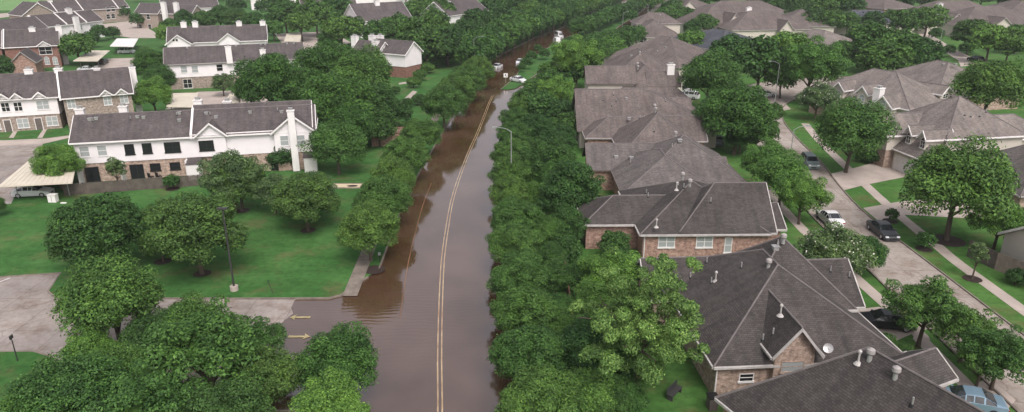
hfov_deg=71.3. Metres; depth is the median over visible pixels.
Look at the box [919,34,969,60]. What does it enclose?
road
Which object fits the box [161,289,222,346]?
tree
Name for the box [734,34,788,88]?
tree
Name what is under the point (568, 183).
tree
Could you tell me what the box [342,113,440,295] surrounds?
sidewalk
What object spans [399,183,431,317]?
lane line
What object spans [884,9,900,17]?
tree
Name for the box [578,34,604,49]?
tree
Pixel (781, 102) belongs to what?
driveway
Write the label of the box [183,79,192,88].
window
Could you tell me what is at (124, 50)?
parked car
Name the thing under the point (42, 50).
window
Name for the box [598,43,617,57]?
tree
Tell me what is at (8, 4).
meadow
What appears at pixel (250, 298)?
kerb
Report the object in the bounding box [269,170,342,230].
tree
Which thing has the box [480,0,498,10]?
tree
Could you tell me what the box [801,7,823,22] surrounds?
tree
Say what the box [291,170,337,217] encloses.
tree
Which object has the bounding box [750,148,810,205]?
tree
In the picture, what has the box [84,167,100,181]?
window
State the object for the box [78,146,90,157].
window
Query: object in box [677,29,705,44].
tree
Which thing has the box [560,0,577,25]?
tree
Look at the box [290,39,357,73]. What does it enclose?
tree
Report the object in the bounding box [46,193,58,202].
utility box
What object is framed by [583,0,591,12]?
tree
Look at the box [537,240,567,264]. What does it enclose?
tree
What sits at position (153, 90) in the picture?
tree
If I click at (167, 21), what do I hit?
tree
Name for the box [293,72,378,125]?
tree
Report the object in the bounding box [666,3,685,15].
tree
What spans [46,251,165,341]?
tree
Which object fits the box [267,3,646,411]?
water
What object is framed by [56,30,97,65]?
tree
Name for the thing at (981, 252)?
young tree
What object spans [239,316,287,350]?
tree
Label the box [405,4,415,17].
tree
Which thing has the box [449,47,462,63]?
tree
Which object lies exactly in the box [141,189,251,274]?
tree
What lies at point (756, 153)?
tree
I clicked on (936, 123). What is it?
brick house
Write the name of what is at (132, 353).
tree
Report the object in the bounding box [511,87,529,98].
tree
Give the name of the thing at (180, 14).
tree
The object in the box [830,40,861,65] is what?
tree
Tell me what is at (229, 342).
tree
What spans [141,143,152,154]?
window
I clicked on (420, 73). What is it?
bush
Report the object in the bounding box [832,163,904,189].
driveway
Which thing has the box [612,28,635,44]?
tree
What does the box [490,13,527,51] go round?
tree
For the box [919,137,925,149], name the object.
window
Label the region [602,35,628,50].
tree
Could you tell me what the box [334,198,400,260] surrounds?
tree
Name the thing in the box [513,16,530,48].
tree
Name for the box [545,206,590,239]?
tree
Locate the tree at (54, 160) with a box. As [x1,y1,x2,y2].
[25,143,87,189]
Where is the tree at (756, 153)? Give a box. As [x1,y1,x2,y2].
[739,135,785,177]
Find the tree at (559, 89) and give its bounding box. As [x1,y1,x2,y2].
[535,75,573,102]
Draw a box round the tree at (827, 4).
[808,0,840,11]
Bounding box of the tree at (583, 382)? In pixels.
[562,365,616,411]
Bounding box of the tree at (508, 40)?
[496,28,512,57]
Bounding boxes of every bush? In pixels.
[107,26,122,38]
[265,146,292,164]
[391,86,400,94]
[400,119,408,126]
[401,97,413,106]
[406,76,422,87]
[412,69,427,80]
[412,93,424,105]
[420,61,434,72]
[427,56,443,67]
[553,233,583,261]
[619,246,634,258]
[854,150,866,161]
[864,151,879,163]
[883,332,897,344]
[895,341,913,351]
[1004,268,1023,284]
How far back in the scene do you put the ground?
80.56 m
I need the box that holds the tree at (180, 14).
[173,9,192,21]
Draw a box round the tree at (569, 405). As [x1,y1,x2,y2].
[559,383,585,411]
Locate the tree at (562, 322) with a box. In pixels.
[552,311,593,336]
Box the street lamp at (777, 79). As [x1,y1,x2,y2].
[769,61,779,103]
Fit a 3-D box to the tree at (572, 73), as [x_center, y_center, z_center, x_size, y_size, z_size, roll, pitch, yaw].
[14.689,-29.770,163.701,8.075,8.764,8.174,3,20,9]
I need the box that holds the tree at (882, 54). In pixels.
[854,38,916,71]
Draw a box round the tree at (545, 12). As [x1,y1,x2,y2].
[530,5,557,36]
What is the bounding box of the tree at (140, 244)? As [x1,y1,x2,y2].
[133,225,172,261]
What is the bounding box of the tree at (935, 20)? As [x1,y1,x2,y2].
[917,4,953,38]
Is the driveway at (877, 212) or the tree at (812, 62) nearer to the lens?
the driveway at (877, 212)
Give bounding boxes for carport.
[0,160,75,197]
[73,50,109,64]
[110,38,137,52]
[166,93,197,109]
[228,94,239,102]
[284,33,300,42]
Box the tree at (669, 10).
[654,5,679,18]
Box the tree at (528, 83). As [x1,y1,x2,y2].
[521,76,537,87]
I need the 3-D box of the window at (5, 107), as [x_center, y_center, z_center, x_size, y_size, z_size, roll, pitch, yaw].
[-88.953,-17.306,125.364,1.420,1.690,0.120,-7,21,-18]
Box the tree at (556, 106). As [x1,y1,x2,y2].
[543,98,573,118]
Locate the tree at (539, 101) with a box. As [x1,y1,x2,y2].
[521,89,554,114]
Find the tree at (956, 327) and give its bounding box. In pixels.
[930,301,1003,362]
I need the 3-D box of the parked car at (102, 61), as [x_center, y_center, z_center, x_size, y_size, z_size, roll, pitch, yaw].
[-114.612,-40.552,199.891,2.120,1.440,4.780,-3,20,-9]
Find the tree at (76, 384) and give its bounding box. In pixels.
[0,349,132,411]
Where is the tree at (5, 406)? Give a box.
[0,388,30,411]
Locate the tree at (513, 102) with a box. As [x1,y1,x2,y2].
[506,95,533,114]
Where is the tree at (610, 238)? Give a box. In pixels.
[596,230,631,252]
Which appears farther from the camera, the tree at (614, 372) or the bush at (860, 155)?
the bush at (860, 155)
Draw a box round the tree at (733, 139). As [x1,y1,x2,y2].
[721,129,758,154]
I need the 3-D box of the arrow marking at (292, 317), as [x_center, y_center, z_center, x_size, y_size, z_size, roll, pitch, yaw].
[-18.913,9.916,63.643,1.860,0.001,0.990,0,20,0]
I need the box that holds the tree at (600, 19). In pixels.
[588,12,606,31]
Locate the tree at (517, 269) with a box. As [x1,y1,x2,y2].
[484,247,553,296]
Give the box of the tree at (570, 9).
[552,0,573,27]
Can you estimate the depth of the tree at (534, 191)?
84.57 m
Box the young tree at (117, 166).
[105,157,127,179]
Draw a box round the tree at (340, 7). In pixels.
[322,0,352,17]
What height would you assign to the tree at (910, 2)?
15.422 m
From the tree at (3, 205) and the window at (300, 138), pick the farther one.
the window at (300, 138)
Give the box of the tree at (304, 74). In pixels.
[280,65,332,100]
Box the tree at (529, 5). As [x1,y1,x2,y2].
[516,0,539,10]
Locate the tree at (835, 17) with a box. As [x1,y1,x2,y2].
[818,8,846,27]
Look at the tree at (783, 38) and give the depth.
177.94 m
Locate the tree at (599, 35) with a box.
[594,33,608,44]
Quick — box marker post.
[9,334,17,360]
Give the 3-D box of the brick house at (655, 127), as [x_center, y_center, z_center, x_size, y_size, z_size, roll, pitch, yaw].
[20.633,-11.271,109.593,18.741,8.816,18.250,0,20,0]
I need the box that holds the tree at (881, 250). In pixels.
[857,235,890,274]
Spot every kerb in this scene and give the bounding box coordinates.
[0,6,645,411]
[746,76,1023,411]
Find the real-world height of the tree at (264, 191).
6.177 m
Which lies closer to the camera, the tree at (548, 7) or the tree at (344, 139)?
the tree at (344, 139)
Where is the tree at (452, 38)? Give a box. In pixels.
[432,25,464,66]
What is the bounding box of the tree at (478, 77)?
[450,62,487,102]
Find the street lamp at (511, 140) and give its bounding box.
[492,126,511,171]
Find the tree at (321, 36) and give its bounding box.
[316,31,341,42]
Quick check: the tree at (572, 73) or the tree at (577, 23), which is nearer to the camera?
the tree at (572, 73)
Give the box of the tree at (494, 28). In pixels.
[475,23,505,44]
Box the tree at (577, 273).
[562,258,598,290]
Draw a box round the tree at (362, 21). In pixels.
[347,16,365,36]
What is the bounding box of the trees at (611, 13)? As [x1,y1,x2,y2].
[84,0,974,246]
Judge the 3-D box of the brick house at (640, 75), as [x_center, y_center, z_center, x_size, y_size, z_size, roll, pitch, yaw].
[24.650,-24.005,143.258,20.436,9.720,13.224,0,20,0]
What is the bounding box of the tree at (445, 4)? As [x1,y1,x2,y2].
[425,0,456,11]
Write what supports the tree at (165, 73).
on the ground
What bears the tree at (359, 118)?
on the ground
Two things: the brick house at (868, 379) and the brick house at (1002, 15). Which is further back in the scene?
the brick house at (1002, 15)
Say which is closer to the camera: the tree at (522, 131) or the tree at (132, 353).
the tree at (132, 353)
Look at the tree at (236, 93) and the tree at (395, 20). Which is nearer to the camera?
the tree at (236, 93)
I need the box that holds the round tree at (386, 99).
[357,82,400,115]
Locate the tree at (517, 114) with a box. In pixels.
[498,107,528,125]
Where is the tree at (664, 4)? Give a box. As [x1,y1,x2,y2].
[660,0,678,7]
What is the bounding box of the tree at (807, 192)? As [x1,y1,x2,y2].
[777,172,836,224]
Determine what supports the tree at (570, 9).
on the ground
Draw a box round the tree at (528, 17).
[512,10,541,43]
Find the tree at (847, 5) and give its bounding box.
[837,0,867,11]
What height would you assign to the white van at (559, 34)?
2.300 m
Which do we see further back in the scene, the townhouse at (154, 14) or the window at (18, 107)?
the townhouse at (154, 14)
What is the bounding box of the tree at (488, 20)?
[475,14,491,24]
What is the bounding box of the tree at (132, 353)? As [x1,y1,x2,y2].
[85,340,152,391]
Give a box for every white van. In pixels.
[553,37,560,43]
[554,31,563,37]
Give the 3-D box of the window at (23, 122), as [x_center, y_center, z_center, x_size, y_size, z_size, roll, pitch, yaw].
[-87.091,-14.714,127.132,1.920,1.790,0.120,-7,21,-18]
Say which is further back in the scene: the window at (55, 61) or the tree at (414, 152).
the window at (55, 61)
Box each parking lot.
[0,144,42,203]
[0,274,295,404]
[97,58,133,67]
[103,21,155,37]
[166,91,268,109]
[275,32,350,48]
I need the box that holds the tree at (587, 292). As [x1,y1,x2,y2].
[570,279,619,313]
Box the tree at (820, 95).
[794,81,841,119]
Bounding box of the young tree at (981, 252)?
[968,242,990,278]
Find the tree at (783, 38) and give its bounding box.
[771,29,811,53]
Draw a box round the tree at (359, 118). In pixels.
[321,105,374,140]
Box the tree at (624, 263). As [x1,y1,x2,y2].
[577,248,640,291]
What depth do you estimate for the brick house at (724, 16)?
260.29 m
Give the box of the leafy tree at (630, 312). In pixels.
[566,246,710,395]
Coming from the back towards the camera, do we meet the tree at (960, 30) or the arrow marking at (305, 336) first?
the tree at (960, 30)
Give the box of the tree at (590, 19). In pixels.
[578,14,597,34]
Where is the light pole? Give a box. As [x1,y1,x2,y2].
[217,207,238,291]
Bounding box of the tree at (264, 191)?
[249,173,289,214]
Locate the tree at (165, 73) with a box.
[140,64,177,85]
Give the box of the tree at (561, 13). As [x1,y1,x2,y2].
[552,7,564,31]
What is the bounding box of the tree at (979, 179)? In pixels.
[893,131,1021,240]
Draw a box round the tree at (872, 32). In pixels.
[851,22,889,69]
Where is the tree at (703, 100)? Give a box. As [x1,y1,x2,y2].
[692,96,721,127]
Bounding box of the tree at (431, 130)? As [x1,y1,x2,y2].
[400,117,443,144]
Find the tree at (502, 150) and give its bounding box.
[489,136,529,161]
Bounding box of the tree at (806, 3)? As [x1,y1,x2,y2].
[784,0,810,10]
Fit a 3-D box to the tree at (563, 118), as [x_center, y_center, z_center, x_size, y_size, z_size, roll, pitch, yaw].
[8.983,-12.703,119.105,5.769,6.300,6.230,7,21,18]
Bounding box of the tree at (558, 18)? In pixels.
[548,9,560,32]
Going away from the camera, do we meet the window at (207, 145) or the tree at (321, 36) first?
the window at (207, 145)
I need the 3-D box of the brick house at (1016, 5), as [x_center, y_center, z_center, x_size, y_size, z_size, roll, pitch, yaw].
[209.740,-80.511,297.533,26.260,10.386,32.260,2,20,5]
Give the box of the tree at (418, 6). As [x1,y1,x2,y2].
[406,0,433,16]
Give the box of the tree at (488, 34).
[459,29,504,51]
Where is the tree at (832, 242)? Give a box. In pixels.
[793,219,878,274]
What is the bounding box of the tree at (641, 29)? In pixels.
[637,25,648,38]
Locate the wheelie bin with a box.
[706,392,718,410]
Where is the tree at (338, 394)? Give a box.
[287,366,372,411]
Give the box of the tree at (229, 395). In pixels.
[171,367,277,411]
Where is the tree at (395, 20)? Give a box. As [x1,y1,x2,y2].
[381,12,411,39]
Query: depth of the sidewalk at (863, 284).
67.95 m
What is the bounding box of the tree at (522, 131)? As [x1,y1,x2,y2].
[496,121,532,144]
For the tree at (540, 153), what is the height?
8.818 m
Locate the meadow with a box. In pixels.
[0,0,45,10]
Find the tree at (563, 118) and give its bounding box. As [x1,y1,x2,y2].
[551,110,577,134]
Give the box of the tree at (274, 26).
[265,20,284,41]
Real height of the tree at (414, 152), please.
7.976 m
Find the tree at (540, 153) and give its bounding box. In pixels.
[519,134,576,179]
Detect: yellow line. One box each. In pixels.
[437,96,491,411]
[441,97,492,411]
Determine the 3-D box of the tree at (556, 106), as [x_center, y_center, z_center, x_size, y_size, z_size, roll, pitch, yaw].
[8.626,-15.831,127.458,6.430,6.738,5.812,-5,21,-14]
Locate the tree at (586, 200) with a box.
[571,193,602,208]
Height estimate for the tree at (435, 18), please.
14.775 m
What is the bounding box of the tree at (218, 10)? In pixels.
[207,4,229,24]
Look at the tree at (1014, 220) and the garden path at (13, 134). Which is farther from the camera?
the garden path at (13, 134)
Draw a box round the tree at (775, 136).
[748,116,780,143]
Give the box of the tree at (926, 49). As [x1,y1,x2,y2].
[908,37,946,64]
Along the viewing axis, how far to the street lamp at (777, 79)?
146.42 m
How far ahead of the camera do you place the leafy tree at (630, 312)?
47.98 m
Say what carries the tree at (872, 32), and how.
on the ground
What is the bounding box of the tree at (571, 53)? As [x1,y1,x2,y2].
[549,34,604,88]
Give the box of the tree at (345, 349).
[293,319,379,391]
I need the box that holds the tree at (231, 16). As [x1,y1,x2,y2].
[222,8,247,24]
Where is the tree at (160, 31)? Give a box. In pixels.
[153,24,176,39]
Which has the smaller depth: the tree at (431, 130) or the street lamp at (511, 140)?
the street lamp at (511, 140)
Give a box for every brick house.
[571,89,718,147]
[576,172,786,257]
[582,62,692,101]
[582,104,707,144]
[582,131,746,194]
[599,48,684,90]
[604,36,706,74]
[630,12,681,33]
[630,18,677,45]
[635,233,902,394]
[647,0,706,12]
[673,28,752,49]
[676,6,742,33]
[693,0,787,14]
[714,346,985,411]
[718,10,812,38]
[782,9,835,32]
[796,29,852,47]
[809,68,953,114]
[834,10,914,33]
[864,95,1023,175]
[865,0,914,11]
[892,60,1017,109]
[908,0,982,33]
[940,6,1023,35]
[988,0,1023,13]
[990,144,1023,207]
[997,226,1023,265]
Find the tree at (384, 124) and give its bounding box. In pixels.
[364,109,402,146]
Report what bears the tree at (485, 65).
on the ground
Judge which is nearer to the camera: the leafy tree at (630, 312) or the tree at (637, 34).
the leafy tree at (630, 312)
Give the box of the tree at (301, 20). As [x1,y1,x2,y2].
[285,8,318,41]
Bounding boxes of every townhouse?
[0,7,104,36]
[0,24,68,67]
[0,66,67,131]
[7,0,129,22]
[12,48,43,72]
[56,65,142,129]
[68,97,317,184]
[134,1,201,27]
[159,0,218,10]
[163,42,303,89]
[164,20,268,46]
[250,0,295,9]
[299,0,355,4]
[342,0,410,37]
[351,34,423,77]
[356,0,408,2]
[420,0,488,22]
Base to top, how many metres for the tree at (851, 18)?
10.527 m
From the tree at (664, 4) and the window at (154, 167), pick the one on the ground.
the tree at (664, 4)
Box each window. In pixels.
[0,102,10,112]
[13,102,23,111]
[16,118,29,128]
[35,100,50,109]
[38,47,52,54]
[44,57,50,64]
[45,116,58,126]
[52,57,58,64]
[66,99,75,108]
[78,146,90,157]
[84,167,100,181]
[96,145,108,156]
[103,96,112,105]
[119,95,128,103]
[124,144,135,155]
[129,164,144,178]
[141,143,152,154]
[149,163,161,171]
[164,142,181,153]
[169,162,181,170]
[180,66,187,72]
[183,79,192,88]
[191,66,198,72]
[198,140,214,151]
[216,64,222,71]
[271,161,278,170]
[280,135,289,146]
[297,135,305,145]
[657,237,674,248]
[695,236,712,248]
[723,237,732,253]
[737,373,753,383]
[779,360,804,373]
[858,94,864,103]
[879,100,885,109]
[905,132,910,143]
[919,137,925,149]
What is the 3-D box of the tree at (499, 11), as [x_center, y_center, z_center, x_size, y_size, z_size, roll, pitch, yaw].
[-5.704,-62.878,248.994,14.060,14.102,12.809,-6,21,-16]
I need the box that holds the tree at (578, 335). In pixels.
[557,315,634,380]
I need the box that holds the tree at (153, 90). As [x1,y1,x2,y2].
[131,75,172,110]
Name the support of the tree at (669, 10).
on the ground
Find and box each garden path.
[9,131,16,137]
[38,129,46,137]
[405,91,415,98]
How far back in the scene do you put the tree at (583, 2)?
308.30 m
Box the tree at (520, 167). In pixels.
[486,152,536,184]
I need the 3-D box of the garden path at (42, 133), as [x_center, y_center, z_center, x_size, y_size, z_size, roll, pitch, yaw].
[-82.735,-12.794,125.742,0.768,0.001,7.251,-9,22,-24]
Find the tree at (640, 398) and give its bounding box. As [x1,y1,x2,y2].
[610,376,650,411]
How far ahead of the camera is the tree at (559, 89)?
134.36 m
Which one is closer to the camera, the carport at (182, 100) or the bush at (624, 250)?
the bush at (624, 250)
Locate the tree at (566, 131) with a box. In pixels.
[541,123,577,150]
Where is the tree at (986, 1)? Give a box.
[971,0,994,4]
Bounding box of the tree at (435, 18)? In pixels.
[417,9,450,32]
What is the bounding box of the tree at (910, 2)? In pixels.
[896,0,915,5]
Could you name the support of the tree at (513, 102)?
on the ground
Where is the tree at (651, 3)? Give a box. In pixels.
[647,0,664,10]
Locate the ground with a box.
[0,0,1023,411]
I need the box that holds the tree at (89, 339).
[59,324,120,360]
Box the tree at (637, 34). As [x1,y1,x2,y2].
[620,24,641,45]
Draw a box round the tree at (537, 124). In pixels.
[519,113,554,143]
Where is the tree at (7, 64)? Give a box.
[0,54,15,73]
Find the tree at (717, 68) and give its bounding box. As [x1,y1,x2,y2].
[677,46,745,97]
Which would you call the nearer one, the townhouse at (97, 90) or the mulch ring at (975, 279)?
the mulch ring at (975, 279)
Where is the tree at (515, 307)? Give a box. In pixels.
[488,285,568,334]
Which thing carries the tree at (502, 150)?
on the ground
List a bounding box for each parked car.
[10,185,54,197]
[76,66,92,69]
[97,59,108,63]
[117,47,135,53]
[492,63,502,68]
[509,75,525,82]
[683,90,699,99]
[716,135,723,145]
[759,90,776,96]
[799,152,819,168]
[815,210,845,227]
[860,308,917,332]
[866,220,899,240]
[945,384,1009,411]
[967,55,984,61]
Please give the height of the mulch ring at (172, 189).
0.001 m
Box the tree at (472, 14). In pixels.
[462,7,494,23]
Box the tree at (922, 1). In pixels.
[915,0,935,4]
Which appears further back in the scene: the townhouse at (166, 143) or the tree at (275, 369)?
the townhouse at (166, 143)
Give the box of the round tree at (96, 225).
[41,191,149,264]
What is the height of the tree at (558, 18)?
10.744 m
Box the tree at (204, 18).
[192,10,217,25]
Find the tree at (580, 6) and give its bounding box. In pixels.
[569,0,585,16]
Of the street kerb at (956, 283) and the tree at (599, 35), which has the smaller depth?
the street kerb at (956, 283)
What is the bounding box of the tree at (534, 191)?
[526,181,555,212]
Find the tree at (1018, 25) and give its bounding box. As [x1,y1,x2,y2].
[1007,23,1023,53]
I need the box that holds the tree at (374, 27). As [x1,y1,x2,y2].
[362,18,394,39]
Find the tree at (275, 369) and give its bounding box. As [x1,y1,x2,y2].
[226,343,307,410]
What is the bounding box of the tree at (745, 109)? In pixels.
[692,82,779,154]
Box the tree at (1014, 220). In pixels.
[964,198,1023,249]
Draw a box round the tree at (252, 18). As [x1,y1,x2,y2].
[240,11,264,24]
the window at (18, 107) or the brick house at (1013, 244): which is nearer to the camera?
the brick house at (1013, 244)
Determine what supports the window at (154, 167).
in the townhouse at (166, 143)
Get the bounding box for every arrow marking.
[288,334,309,338]
[290,315,310,318]
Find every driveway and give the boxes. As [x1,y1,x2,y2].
[766,97,789,109]
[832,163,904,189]
[858,307,926,339]
[864,200,979,219]
[958,60,982,65]
[971,380,1014,407]
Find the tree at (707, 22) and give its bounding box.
[694,13,719,29]
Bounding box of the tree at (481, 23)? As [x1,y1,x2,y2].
[470,20,489,26]
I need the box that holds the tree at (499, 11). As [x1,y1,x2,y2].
[490,5,512,17]
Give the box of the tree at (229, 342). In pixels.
[131,294,260,399]
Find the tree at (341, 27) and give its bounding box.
[319,14,362,43]
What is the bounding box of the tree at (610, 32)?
[600,29,621,38]
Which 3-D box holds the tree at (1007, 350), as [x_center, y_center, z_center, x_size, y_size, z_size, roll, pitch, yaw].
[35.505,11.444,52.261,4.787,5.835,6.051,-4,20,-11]
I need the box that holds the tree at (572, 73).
[561,61,588,88]
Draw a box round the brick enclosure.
[371,127,402,146]
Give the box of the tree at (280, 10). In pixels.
[263,0,298,33]
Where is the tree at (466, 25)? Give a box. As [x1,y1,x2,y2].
[446,19,475,34]
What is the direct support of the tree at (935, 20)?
on the ground
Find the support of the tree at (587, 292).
on the ground
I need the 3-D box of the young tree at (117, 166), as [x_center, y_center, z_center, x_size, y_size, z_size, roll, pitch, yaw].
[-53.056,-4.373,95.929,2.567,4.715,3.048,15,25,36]
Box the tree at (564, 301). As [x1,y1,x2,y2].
[544,292,575,316]
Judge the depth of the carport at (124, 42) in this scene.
223.95 m
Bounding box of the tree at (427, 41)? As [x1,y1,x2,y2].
[402,26,450,61]
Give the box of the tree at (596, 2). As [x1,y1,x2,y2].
[587,0,599,14]
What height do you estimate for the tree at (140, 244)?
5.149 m
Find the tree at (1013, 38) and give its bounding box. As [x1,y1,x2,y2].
[992,26,1023,60]
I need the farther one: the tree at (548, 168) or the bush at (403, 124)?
the bush at (403, 124)
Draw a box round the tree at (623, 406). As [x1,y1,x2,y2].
[593,373,636,411]
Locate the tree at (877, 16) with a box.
[861,11,887,24]
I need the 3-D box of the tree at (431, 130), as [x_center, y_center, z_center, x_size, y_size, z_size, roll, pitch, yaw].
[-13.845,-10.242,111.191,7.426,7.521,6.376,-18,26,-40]
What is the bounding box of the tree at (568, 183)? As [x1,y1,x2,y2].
[534,160,607,211]
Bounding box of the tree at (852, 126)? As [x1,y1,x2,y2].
[811,94,901,172]
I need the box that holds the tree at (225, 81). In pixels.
[210,73,234,95]
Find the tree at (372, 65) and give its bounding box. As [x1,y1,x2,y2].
[329,42,393,87]
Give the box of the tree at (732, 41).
[708,32,749,63]
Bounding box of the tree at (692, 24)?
[683,18,702,31]
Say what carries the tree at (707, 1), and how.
on the ground
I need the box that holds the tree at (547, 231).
[532,213,561,242]
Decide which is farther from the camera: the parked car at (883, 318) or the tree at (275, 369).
the parked car at (883, 318)
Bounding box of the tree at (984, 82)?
[945,56,1023,109]
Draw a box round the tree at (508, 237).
[485,219,545,261]
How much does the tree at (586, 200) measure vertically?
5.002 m
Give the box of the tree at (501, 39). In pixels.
[482,30,503,58]
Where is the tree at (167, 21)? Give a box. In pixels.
[158,17,180,25]
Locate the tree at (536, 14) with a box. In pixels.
[527,11,544,41]
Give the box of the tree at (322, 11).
[293,0,338,36]
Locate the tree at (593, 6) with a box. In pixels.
[583,0,596,15]
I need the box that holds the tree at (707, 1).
[699,0,710,3]
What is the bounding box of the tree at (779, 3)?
[761,0,787,8]
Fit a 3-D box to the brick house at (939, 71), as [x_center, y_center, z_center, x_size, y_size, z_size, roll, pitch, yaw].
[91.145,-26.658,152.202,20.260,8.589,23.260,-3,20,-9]
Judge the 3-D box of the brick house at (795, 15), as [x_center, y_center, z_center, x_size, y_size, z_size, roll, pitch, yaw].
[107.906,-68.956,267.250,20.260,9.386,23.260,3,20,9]
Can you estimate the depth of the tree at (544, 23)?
252.68 m
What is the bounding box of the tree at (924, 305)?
[880,275,968,347]
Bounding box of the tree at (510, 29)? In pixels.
[485,19,520,54]
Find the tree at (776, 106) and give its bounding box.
[770,102,785,119]
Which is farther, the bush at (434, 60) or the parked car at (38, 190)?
the bush at (434, 60)
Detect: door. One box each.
[3,119,12,131]
[34,117,43,129]
[891,152,915,175]
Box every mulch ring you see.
[154,258,171,264]
[166,187,179,190]
[193,270,211,276]
[235,208,249,212]
[300,227,315,232]
[366,265,384,273]
[882,218,898,223]
[915,246,932,251]
[935,234,966,246]
[962,275,982,282]
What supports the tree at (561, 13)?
on the ground
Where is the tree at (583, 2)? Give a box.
[578,0,588,12]
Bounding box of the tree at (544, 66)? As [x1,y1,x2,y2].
[535,61,562,77]
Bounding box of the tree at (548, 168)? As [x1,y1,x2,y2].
[538,154,573,182]
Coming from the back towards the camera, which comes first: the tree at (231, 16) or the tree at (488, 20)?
the tree at (231, 16)
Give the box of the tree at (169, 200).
[138,197,180,229]
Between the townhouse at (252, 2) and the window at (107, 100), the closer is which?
the window at (107, 100)
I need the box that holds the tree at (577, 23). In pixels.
[566,16,588,33]
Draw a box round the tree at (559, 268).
[541,257,575,293]
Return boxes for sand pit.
[333,183,362,187]
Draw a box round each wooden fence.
[62,175,197,195]
[554,210,572,313]
[967,240,998,268]
[994,253,1023,273]
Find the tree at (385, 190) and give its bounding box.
[351,173,414,215]
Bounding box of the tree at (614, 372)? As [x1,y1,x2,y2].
[588,362,617,377]
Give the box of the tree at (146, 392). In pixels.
[79,358,193,411]
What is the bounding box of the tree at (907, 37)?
[881,26,920,68]
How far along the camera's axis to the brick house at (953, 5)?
276.56 m
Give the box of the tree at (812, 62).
[780,35,851,104]
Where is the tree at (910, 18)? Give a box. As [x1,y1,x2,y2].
[888,7,930,32]
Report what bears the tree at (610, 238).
on the ground
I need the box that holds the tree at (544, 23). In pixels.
[532,14,545,38]
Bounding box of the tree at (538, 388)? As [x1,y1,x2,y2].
[492,362,582,411]
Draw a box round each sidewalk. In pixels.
[0,135,68,145]
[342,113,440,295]
[767,181,972,384]
[801,123,1023,315]
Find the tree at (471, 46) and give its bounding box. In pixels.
[458,35,497,61]
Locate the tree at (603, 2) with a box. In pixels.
[593,0,606,11]
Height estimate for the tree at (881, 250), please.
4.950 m
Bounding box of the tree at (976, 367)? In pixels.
[954,337,1004,386]
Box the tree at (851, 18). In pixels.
[841,11,861,30]
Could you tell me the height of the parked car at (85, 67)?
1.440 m
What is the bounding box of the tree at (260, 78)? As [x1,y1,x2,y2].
[230,51,299,101]
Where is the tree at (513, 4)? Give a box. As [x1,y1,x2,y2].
[492,0,520,11]
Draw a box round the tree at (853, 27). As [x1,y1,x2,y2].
[845,19,885,38]
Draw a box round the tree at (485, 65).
[461,55,495,78]
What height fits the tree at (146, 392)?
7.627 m
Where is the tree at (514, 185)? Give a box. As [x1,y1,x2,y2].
[487,171,529,206]
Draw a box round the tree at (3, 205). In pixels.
[0,197,6,211]
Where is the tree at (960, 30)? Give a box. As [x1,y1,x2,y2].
[950,18,989,53]
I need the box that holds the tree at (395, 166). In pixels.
[369,153,416,187]
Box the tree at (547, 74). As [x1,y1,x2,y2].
[528,68,577,92]
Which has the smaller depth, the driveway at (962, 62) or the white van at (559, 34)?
the driveway at (962, 62)
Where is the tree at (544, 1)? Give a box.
[536,0,558,4]
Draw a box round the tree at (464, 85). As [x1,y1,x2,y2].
[434,72,477,114]
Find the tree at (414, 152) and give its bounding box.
[379,134,432,171]
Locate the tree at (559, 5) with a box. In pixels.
[545,1,570,29]
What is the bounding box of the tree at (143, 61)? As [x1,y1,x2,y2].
[130,47,163,75]
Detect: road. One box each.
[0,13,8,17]
[748,77,1023,411]
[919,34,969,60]
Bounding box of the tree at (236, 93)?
[229,78,263,102]
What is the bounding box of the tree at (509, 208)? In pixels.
[489,194,546,230]
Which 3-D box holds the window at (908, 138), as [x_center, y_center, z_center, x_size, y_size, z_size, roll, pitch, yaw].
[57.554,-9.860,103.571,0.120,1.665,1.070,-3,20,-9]
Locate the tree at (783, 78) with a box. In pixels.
[762,62,796,98]
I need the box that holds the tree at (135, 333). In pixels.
[117,306,188,357]
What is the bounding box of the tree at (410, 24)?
[394,16,434,39]
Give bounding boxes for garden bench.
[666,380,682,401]
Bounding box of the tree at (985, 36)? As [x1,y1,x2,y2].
[967,23,1009,61]
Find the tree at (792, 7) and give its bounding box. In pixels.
[783,5,806,13]
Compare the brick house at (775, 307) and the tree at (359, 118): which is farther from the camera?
the tree at (359, 118)
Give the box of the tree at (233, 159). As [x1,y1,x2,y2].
[197,148,273,209]
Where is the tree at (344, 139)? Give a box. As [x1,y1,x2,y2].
[296,121,368,174]
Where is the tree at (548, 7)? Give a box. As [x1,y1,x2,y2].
[528,5,558,34]
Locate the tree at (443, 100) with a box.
[418,83,469,130]
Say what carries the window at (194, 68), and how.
in the townhouse at (193, 67)
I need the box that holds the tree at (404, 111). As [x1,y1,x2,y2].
[388,100,414,126]
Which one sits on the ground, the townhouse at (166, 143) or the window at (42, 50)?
the townhouse at (166, 143)
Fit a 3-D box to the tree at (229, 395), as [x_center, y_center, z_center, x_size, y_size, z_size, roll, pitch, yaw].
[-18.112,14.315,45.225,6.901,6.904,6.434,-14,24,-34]
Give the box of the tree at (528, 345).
[486,323,572,379]
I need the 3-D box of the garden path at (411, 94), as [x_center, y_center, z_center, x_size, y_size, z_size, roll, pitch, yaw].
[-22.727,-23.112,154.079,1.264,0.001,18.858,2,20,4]
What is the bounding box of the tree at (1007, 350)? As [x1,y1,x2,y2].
[954,324,1023,390]

